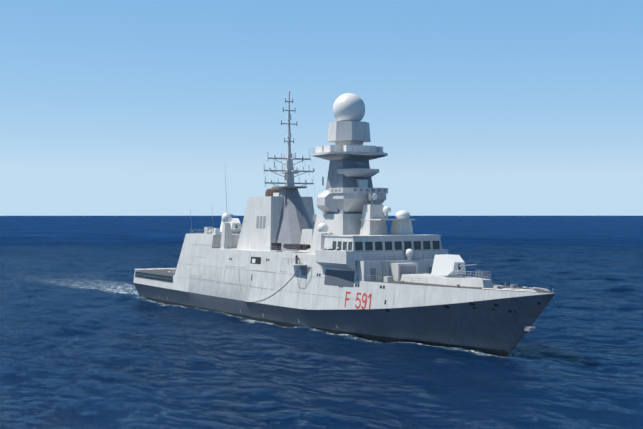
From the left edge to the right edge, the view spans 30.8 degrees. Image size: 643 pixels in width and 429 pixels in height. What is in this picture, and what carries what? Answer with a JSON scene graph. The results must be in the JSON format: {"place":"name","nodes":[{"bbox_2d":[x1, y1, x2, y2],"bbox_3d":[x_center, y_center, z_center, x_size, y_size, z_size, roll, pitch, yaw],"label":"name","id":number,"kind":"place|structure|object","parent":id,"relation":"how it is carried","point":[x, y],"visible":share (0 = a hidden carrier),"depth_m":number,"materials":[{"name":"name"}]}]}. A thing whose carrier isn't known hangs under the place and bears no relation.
{"place":"outdoors","nodes":[
{"label":"outdoors","id":0,"kind":"place"},
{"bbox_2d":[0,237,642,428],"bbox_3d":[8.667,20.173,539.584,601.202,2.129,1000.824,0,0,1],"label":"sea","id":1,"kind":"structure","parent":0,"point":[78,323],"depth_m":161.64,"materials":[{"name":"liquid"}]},
{"bbox_2d":[133,91,555,356],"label":"frigate","id":2,"kind":"object","parent":1,"relation":"on","point":[344,262],"visible":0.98,"depth_m":200.90,"materials":[{"name":"metal"}]},
{"bbox_2d":[0,0,642,215],"label":"sky","id":3,"kind":"structure","parent":0,"point":[108,107],"materials":[{"name":"blue"}]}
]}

